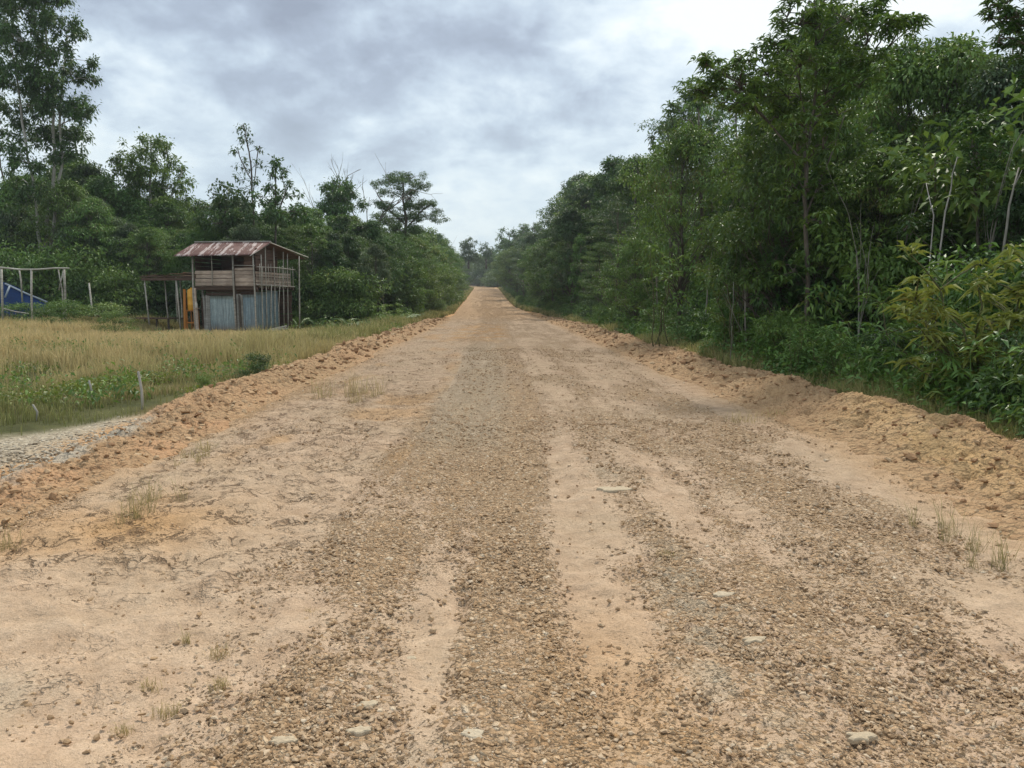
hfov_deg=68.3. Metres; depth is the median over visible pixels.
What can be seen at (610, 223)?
tree
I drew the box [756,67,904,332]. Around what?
tree
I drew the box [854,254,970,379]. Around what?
sapling
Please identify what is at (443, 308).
shrub
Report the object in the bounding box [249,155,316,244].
tree
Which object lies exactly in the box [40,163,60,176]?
young tree
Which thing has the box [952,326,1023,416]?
shrub
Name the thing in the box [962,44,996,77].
tree
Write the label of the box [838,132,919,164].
young tree
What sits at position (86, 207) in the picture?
tree
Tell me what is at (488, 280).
young tree
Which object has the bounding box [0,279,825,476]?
ground
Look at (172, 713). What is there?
grass tuft
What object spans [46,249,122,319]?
shrub
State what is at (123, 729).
grass tuft
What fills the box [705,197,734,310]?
dead sapling
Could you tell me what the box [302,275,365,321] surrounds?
shrub
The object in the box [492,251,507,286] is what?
tree
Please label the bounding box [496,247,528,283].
tree
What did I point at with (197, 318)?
table
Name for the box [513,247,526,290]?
tree
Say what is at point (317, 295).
young tree
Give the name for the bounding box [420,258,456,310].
young tree
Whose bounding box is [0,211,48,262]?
tree
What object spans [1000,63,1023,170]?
young tree
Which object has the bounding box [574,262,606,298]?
young tree
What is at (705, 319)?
shrub
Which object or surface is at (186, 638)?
grass tuft
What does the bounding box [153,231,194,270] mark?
tree
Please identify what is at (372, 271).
tree
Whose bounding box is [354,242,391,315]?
tree
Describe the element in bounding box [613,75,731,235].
tree
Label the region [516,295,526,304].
shrub
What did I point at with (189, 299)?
water drum
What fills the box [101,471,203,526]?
grass tuft
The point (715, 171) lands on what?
tree
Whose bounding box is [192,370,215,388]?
shrub
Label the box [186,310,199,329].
drum stand
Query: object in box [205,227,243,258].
tree
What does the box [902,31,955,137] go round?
tree
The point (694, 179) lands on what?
tree
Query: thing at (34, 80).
tall tree
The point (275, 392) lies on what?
rubble
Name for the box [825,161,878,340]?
dead sapling
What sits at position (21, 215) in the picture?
tree
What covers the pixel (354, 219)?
tree
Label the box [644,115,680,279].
tree
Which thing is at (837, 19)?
tree
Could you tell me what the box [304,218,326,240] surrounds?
tree
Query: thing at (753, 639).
stone
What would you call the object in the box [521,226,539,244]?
tree
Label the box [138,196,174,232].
tree
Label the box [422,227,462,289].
young tree
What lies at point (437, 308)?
shrub
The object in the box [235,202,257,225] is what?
tree
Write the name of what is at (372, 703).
stone
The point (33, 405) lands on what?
stake
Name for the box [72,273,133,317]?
shrub
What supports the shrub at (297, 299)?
on the ground at (30, 429)
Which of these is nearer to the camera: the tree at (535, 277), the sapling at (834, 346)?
the sapling at (834, 346)
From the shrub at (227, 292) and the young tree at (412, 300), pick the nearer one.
the shrub at (227, 292)
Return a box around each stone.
[268,736,297,745]
[345,725,371,736]
[356,700,377,709]
[460,728,483,738]
[596,486,632,492]
[713,591,734,597]
[742,636,766,644]
[845,731,877,744]
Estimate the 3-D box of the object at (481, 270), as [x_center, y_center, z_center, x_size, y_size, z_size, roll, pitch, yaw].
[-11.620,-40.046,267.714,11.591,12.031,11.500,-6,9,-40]
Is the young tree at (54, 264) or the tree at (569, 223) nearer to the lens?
the young tree at (54, 264)
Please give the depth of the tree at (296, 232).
48.22 m
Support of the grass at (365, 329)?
on the ground at (30, 429)
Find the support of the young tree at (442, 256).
on the ground at (30, 429)
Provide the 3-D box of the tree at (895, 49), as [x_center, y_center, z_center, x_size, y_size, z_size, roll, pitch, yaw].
[10.080,-4.747,19.605,4.558,8.332,6.064,-1,7,-10]
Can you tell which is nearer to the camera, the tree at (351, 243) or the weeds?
the weeds
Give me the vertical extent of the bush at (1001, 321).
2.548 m
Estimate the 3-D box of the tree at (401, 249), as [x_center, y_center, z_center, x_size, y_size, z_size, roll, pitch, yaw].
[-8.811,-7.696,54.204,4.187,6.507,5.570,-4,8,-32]
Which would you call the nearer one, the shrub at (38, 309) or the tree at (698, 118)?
the tree at (698, 118)
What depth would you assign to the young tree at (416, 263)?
53.79 m
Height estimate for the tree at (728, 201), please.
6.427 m
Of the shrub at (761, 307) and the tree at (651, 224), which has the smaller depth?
the shrub at (761, 307)
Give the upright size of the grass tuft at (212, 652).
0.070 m
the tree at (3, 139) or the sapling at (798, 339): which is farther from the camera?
the tree at (3, 139)
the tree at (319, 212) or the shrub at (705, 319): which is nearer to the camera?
the shrub at (705, 319)
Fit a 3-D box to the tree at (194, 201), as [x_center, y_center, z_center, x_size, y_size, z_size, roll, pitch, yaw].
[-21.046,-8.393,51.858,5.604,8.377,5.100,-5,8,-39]
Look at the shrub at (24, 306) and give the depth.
36.38 m
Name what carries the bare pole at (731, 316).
on the ground at (30, 429)
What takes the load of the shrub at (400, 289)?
on the ground at (30, 429)
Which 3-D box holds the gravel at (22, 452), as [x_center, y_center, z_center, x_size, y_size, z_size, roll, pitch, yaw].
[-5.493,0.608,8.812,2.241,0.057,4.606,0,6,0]
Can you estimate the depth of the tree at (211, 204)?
46.57 m
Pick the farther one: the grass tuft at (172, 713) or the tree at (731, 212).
the tree at (731, 212)
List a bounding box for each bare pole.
[730,282,733,356]
[921,183,933,352]
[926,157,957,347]
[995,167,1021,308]
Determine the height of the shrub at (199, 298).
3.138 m
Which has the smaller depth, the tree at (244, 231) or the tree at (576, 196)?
the tree at (244, 231)
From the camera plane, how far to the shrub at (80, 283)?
39.05 m
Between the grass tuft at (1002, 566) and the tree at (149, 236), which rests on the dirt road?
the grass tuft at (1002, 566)
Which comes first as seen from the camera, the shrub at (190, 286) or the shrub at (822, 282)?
the shrub at (822, 282)
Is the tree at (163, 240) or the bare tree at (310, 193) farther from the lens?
the bare tree at (310, 193)
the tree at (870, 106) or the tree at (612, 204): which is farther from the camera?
the tree at (612, 204)
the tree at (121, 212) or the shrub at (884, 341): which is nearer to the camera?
the shrub at (884, 341)
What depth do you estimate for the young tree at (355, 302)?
41.69 m
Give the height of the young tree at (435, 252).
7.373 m
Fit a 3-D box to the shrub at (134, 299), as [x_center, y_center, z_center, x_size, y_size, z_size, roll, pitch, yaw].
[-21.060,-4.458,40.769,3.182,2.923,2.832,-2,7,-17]
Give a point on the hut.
(257, 301)
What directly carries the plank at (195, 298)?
on the ground at (30, 429)
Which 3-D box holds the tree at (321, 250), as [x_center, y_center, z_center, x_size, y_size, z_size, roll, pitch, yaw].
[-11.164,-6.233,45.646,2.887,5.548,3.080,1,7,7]
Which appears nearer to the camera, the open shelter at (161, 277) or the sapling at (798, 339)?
the sapling at (798, 339)
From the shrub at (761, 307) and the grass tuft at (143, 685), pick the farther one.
the shrub at (761, 307)
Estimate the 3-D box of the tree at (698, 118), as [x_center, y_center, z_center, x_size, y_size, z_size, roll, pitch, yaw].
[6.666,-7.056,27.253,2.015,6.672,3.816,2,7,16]
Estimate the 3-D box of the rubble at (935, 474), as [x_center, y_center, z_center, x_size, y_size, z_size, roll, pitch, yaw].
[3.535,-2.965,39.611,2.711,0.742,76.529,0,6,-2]
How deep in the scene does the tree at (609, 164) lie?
58.70 m
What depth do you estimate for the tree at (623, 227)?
44.83 m
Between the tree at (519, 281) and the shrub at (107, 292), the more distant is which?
the tree at (519, 281)
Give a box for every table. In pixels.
[132,317,183,329]
[193,308,199,328]
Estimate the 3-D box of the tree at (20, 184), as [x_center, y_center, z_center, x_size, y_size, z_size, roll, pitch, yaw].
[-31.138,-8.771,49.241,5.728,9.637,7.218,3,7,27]
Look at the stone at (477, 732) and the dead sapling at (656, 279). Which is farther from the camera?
the dead sapling at (656, 279)
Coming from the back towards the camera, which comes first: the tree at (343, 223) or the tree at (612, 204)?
the tree at (343, 223)
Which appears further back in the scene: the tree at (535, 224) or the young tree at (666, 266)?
the tree at (535, 224)
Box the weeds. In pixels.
[0,318,408,408]
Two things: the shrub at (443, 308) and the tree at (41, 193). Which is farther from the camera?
the shrub at (443, 308)
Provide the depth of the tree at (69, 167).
51.21 m
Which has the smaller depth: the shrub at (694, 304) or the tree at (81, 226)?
the shrub at (694, 304)
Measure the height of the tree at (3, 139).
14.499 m
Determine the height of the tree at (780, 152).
6.632 m
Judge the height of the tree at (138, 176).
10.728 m
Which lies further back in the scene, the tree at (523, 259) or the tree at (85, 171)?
the tree at (523, 259)
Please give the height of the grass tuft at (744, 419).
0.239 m
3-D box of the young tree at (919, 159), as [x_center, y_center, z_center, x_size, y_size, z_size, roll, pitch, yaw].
[8.769,-2.773,17.620,3.771,5.069,3.985,-4,8,-34]
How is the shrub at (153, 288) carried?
on the ground at (30, 429)
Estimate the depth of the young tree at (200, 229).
42.78 m
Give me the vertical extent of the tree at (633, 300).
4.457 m
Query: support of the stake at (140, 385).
on the ground at (30, 429)
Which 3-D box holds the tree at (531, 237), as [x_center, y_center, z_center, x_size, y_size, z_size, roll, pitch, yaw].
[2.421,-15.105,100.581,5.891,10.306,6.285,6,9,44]
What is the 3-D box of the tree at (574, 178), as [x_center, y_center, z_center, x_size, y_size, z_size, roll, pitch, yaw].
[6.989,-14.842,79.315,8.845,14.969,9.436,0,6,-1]
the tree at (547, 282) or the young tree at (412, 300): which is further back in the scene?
the tree at (547, 282)
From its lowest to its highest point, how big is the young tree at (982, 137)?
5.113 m
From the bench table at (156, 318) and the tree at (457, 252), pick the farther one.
the tree at (457, 252)
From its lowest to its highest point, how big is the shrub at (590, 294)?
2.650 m
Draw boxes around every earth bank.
[0,318,449,528]
[531,314,1023,540]
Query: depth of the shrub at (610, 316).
36.79 m
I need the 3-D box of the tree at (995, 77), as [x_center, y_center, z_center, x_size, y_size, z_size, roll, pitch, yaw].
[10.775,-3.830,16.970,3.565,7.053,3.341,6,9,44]
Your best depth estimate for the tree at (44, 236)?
44.45 m
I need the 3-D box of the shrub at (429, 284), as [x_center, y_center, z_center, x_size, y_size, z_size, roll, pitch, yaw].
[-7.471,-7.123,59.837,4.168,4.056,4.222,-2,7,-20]
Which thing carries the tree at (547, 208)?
on the ground at (30, 429)
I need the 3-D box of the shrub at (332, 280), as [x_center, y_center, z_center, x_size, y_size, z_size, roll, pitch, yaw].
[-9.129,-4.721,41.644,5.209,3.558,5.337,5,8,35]
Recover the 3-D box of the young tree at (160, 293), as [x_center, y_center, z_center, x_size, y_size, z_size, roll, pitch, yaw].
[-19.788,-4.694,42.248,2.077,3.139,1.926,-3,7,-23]
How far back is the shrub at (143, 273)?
41.46 m
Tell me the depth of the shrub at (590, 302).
45.93 m
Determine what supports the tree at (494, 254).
on the ground at (30, 429)
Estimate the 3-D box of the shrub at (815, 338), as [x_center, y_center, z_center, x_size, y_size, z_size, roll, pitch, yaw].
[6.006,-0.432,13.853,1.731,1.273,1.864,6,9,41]
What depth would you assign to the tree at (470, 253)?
201.07 m
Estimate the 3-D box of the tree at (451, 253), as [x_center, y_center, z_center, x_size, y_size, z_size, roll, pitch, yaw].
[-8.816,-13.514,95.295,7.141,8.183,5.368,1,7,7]
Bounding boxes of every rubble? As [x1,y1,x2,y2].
[0,317,447,522]
[65,324,414,463]
[530,313,1023,527]
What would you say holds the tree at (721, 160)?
on the ground at (30, 429)
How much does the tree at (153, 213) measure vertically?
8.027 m
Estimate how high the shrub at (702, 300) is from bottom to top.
3.204 m
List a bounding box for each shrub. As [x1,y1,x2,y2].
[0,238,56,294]
[0,239,36,282]
[0,257,58,316]
[0,301,53,321]
[3,275,55,302]
[23,237,108,317]
[24,281,63,300]
[26,298,97,323]
[30,304,63,318]
[44,302,146,325]
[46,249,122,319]
[50,272,105,316]
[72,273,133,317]
[75,275,136,316]
[82,260,160,319]
[91,309,139,332]
[95,275,155,316]
[111,265,169,317]
[130,282,173,321]
[135,281,168,315]
[143,270,199,321]
[161,264,200,325]
[162,268,218,325]
[165,259,226,321]
[184,270,232,321]
[189,259,241,314]
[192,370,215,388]
[232,351,270,378]
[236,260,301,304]
[278,279,306,317]
[279,274,322,324]
[287,308,319,324]
[289,273,334,323]
[290,266,389,324]
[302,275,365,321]
[317,268,392,317]
[371,252,417,315]
[380,269,425,313]
[395,306,410,314]
[414,270,443,311]
[426,302,440,310]
[435,298,448,311]
[436,267,468,305]
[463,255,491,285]
[480,270,504,286]
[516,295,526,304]
[544,302,560,310]
[572,299,600,316]
[574,303,585,314]
[577,288,606,307]
[578,299,602,319]
[591,305,618,323]
[602,230,666,290]
[602,301,638,326]
[604,302,638,323]
[639,288,676,321]
[645,313,685,330]
[665,251,742,327]
[667,240,741,301]
[670,307,723,346]
[674,290,741,329]
[681,283,760,331]
[692,305,771,355]
[740,235,921,353]
[744,308,838,366]
[747,305,825,356]
[748,270,860,338]
[780,326,870,377]
[787,217,960,361]
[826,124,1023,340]
[848,322,957,373]
[868,278,997,355]
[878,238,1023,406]
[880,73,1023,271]
[913,239,1023,362]
[946,241,1023,369]
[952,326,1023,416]
[995,345,1023,433]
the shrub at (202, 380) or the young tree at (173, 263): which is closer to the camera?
the shrub at (202, 380)
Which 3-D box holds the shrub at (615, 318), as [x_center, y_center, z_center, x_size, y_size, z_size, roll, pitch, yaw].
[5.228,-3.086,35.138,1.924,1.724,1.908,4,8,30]
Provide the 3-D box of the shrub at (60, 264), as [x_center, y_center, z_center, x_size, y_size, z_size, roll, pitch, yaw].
[-23.921,-5.328,40.196,4.726,4.922,4.456,-4,7,-30]
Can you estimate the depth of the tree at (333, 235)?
44.48 m
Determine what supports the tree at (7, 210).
on the ground at (30, 429)
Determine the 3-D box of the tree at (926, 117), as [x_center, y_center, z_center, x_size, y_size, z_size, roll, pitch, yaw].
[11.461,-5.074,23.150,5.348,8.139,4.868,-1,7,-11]
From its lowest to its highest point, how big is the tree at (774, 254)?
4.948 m
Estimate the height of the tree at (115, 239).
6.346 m
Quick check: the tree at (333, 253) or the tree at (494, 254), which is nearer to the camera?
the tree at (333, 253)
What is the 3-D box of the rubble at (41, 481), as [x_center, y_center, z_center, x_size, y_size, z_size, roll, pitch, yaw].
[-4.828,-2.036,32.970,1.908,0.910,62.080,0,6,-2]
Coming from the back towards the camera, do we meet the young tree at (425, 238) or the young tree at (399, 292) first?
the young tree at (425, 238)
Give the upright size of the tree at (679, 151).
8.039 m
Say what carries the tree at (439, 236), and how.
on the ground at (30, 429)
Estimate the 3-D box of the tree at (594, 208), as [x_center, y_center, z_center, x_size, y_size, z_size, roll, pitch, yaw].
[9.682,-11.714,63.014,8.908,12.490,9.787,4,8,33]
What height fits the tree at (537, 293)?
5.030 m
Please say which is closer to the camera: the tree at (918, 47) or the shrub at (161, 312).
the tree at (918, 47)
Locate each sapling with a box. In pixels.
[637,304,659,325]
[638,242,691,346]
[639,223,658,329]
[646,280,672,320]
[694,237,762,350]
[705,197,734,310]
[723,219,749,341]
[778,316,810,375]
[800,319,855,381]
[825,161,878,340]
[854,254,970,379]
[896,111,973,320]
[937,310,1000,374]
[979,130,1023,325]
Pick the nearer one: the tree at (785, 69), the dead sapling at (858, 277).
the dead sapling at (858, 277)
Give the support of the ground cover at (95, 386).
on the ground at (30, 429)
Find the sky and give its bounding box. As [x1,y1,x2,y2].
[0,0,1023,273]
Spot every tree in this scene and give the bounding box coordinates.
[0,0,103,279]
[0,91,10,179]
[0,172,44,212]
[0,174,57,220]
[0,175,50,248]
[0,175,56,243]
[0,177,117,294]
[0,201,26,246]
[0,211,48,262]
[0,223,27,280]
[1,209,58,281]
[13,175,69,231]
[24,182,60,225]
[32,196,81,246]
[32,257,75,315]
[34,204,82,298]
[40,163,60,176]
[45,150,91,182]
[48,172,181,260]
[48,196,125,277]
[50,195,134,270]
[51,160,112,214]
[58,163,79,179]
[78,214,132,267]
[79,190,147,238]
[85,217,141,265]
[99,220,154,276]
[101,126,199,227]
[107,226,194,312]
[110,207,164,264]
[130,199,194,304]
[132,191,191,230]
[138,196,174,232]
[139,229,177,305]
[141,229,176,307]
[143,272,173,316]
[147,227,174,274]
[147,259,188,316]
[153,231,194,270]
[154,228,192,264]
[157,226,224,271]
[170,199,198,228]
[174,199,208,225]
[177,214,211,260]
[177,216,216,267]
[179,178,261,240]
[183,201,245,238]
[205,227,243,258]
[207,218,231,240]
[221,222,260,271]
[228,123,268,225]
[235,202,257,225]
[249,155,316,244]
[252,223,267,240]
[255,211,308,274]
[258,223,303,277]
[268,230,310,278]
[270,224,334,315]
[274,224,320,307]
[277,219,314,253]
[280,205,331,268]
[292,164,343,208]
[296,275,320,324]
[297,207,331,250]
[300,272,338,322]
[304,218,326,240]
[306,235,337,277]
[307,229,357,272]
[313,175,368,222]
[314,240,358,295]
[324,214,366,228]
[324,216,343,232]
[325,213,351,235]
[326,232,374,318]
[328,154,442,221]
[336,277,371,319]
[344,221,392,304]
[349,224,368,264]
[353,234,389,315]
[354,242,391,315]
[356,246,396,314]
[362,218,406,315]
[365,171,449,239]
[379,292,398,313]
[380,258,404,312]
[381,243,416,311]
[382,231,415,276]
[387,220,440,272]
[388,257,428,313]
[392,269,421,313]
[393,232,431,282]
[404,256,433,312]
[407,236,440,286]
[409,226,453,271]
[414,249,440,267]
[417,242,449,274]
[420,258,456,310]
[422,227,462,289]
[434,233,457,270]
[436,245,469,298]
[437,251,460,301]
[446,245,466,280]
[447,261,471,301]
[448,259,467,291]
[454,235,482,268]
[461,261,474,281]
[477,242,494,268]
[481,275,495,286]
[487,245,525,294]
[488,244,505,272]
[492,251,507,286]
[493,226,520,272]
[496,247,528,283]
[500,255,519,289]
[501,223,529,257]
[503,241,519,284]
[507,234,526,285]
[508,232,542,285]
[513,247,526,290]
[513,268,528,297]
[516,238,549,289]
[517,241,557,299]
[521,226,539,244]
[527,222,547,245]
[527,270,544,299]
[528,187,567,268]
[532,204,600,305]
[535,249,560,309]
[538,171,591,237]
[538,225,599,301]
[542,173,616,271]
[552,183,606,271]
[557,181,605,219]
[567,233,594,304]
[569,196,666,263]
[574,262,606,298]
[575,200,658,308]
[577,154,629,279]
[579,241,612,302]
[590,153,665,257]
[591,238,668,323]
[596,173,641,274]
[596,215,639,296]
[604,154,656,228]
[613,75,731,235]
[613,227,666,298]
[614,120,756,328]
[622,173,695,264]
[627,240,682,316]
[634,95,745,240]
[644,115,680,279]
[661,67,772,240]
[668,230,713,315]
[669,98,726,280]
[673,167,699,248]
[674,179,737,292]
[674,214,709,306]
[676,150,744,254]
[679,0,935,341]
[683,151,722,242]
[687,106,817,341]
[690,251,741,322]
[695,83,890,343]
[716,42,849,213]
[725,184,765,252]
[726,107,853,306]
[729,0,915,215]
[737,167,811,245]
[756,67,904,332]
[759,156,878,335]
[789,142,964,335]
[798,34,1005,240]
[817,63,928,160]
[829,153,991,336]
[838,30,1012,243]
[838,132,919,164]
[848,83,933,152]
[882,111,1023,348]
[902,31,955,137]
[903,44,1020,154]
[908,48,1023,239]
[911,18,1023,132]
[927,89,1003,173]
[942,182,1004,281]
[961,179,1023,303]
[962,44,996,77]
[975,0,1023,94]
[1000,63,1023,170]
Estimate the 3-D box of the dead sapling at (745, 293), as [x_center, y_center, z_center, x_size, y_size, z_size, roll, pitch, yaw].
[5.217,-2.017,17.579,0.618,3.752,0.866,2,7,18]
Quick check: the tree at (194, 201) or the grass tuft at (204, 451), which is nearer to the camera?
the grass tuft at (204, 451)
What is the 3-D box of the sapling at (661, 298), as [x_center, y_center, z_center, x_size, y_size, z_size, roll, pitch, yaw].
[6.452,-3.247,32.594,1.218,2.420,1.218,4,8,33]
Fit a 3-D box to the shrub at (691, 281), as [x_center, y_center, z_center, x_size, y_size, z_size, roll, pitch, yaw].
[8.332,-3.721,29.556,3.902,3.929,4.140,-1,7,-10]
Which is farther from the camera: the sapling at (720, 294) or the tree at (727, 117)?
the tree at (727, 117)
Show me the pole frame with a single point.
(63, 276)
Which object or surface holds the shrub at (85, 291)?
on the ground at (30, 429)
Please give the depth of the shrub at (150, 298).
41.68 m
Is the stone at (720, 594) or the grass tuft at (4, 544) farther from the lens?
the grass tuft at (4, 544)
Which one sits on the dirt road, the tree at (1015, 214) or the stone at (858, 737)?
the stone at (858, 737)
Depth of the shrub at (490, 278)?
245.68 m
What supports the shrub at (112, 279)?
on the ground at (30, 429)
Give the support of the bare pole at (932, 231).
on the ground at (30, 429)
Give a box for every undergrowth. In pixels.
[293,301,452,326]
[515,296,1023,436]
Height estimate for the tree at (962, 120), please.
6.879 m
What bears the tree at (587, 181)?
on the ground at (30, 429)
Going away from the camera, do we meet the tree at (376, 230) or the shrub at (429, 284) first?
the tree at (376, 230)
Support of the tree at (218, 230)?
on the ground at (30, 429)
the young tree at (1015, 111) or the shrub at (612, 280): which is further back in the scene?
the shrub at (612, 280)
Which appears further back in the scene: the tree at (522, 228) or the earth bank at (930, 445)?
the tree at (522, 228)
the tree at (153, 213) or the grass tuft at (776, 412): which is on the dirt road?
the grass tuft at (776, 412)
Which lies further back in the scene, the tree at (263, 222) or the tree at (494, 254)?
the tree at (494, 254)
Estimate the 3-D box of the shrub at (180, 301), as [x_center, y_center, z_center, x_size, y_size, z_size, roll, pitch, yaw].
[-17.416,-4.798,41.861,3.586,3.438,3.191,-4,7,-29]
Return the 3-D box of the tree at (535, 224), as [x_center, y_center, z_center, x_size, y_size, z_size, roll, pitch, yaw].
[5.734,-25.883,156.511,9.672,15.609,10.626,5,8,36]
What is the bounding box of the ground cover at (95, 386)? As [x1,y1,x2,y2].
[0,358,290,406]
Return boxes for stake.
[32,404,37,420]
[88,380,92,401]
[137,371,143,409]
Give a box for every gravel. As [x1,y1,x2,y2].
[0,416,139,477]
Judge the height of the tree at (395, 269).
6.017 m
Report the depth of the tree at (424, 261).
57.53 m
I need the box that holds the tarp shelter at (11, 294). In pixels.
[0,282,47,319]
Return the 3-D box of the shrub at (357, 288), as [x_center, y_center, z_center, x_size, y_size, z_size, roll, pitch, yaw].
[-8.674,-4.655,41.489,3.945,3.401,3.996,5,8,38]
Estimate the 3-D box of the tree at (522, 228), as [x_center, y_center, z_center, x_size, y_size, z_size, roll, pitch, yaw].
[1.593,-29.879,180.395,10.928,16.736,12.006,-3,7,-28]
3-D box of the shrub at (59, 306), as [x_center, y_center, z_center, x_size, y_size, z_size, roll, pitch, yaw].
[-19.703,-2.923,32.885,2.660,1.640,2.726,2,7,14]
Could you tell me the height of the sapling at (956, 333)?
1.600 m
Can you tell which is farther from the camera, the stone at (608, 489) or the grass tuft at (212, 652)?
the stone at (608, 489)
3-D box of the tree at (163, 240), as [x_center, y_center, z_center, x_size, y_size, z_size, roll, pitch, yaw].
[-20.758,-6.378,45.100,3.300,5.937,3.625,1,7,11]
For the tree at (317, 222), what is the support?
on the ground at (30, 429)
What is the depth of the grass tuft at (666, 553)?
4.60 m
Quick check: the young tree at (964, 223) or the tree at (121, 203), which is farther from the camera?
the tree at (121, 203)
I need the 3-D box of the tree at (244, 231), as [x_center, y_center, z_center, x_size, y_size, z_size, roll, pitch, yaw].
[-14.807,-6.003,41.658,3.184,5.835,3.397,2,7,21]
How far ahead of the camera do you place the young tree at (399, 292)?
51.73 m
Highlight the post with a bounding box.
[88,283,92,318]
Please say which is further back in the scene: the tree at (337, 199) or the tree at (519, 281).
the tree at (519, 281)
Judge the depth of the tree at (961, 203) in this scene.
14.37 m
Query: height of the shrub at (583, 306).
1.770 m
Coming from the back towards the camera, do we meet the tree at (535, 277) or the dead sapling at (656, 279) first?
the tree at (535, 277)
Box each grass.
[0,312,361,434]
[237,287,1023,442]
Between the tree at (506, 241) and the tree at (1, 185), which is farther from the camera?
the tree at (506, 241)
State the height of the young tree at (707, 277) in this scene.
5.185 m
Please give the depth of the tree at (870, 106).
24.22 m
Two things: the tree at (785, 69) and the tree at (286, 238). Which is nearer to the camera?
the tree at (785, 69)
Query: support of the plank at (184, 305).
on the ground at (30, 429)
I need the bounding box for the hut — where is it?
[173,241,308,331]
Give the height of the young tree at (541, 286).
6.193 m
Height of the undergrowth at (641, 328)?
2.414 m
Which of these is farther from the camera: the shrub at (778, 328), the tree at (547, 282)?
the tree at (547, 282)
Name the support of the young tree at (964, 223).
on the ground at (30, 429)
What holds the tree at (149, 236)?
on the ground at (30, 429)
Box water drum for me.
[187,288,196,309]
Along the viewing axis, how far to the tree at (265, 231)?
44.20 m
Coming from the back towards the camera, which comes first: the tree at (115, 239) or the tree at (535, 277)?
the tree at (535, 277)
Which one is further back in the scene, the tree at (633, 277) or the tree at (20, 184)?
the tree at (20, 184)
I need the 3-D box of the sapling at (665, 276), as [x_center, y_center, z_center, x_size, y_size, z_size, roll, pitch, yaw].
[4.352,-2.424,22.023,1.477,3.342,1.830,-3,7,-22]
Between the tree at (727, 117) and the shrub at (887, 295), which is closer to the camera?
the shrub at (887, 295)
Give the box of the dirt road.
[0,286,1023,767]
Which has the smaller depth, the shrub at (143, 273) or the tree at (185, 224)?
the shrub at (143, 273)
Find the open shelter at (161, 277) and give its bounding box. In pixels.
[139,272,213,329]
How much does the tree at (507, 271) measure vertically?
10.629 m
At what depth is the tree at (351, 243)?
43.30 m
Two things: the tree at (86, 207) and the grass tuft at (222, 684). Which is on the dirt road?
the grass tuft at (222, 684)
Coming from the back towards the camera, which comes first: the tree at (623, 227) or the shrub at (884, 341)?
the tree at (623, 227)
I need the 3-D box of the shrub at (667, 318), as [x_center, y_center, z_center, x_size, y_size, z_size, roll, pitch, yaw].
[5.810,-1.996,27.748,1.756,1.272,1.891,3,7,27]
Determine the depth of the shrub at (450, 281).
72.23 m
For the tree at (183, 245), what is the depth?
42.75 m
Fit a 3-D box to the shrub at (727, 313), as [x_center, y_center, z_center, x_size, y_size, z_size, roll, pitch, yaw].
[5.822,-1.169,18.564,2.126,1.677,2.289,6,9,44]
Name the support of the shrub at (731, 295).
on the ground at (30, 429)
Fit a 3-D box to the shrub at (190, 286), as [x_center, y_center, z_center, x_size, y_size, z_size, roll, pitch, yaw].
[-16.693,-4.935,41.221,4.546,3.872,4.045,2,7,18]
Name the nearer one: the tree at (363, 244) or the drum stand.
the drum stand
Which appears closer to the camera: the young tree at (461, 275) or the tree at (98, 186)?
the tree at (98, 186)
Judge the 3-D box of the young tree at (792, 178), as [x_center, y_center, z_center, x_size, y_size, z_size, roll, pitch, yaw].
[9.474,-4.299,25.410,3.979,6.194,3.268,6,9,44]
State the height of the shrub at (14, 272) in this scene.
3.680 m
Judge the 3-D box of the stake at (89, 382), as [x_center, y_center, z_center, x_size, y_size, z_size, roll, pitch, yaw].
[-6.378,0.157,11.439,0.061,0.432,0.029,0,6,0]
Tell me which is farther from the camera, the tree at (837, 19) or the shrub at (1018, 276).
the tree at (837, 19)
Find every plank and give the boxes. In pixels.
[183,289,186,329]
[194,288,197,330]
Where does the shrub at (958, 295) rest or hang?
on the ground at (30, 429)
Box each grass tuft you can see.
[0,516,30,551]
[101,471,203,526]
[103,714,137,736]
[126,675,161,693]
[140,697,192,720]
[173,440,220,466]
[177,621,207,643]
[202,642,233,660]
[207,666,240,692]
[305,371,397,403]
[651,548,686,557]
[726,411,765,424]
[762,407,791,417]
[889,490,1023,572]
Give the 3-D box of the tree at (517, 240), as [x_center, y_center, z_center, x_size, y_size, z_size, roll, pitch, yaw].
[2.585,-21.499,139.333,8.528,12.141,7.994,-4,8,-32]
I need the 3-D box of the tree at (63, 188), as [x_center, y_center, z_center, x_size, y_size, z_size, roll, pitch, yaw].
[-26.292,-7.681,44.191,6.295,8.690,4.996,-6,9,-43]
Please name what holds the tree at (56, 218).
on the ground at (30, 429)
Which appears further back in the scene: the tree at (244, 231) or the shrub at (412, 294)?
the shrub at (412, 294)
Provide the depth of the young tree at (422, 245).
65.77 m
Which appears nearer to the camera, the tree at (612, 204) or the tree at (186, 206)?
the tree at (612, 204)
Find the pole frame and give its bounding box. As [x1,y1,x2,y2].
[0,267,68,320]
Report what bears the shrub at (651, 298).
on the ground at (30, 429)
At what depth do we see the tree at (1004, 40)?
22.04 m
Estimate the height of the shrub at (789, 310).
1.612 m

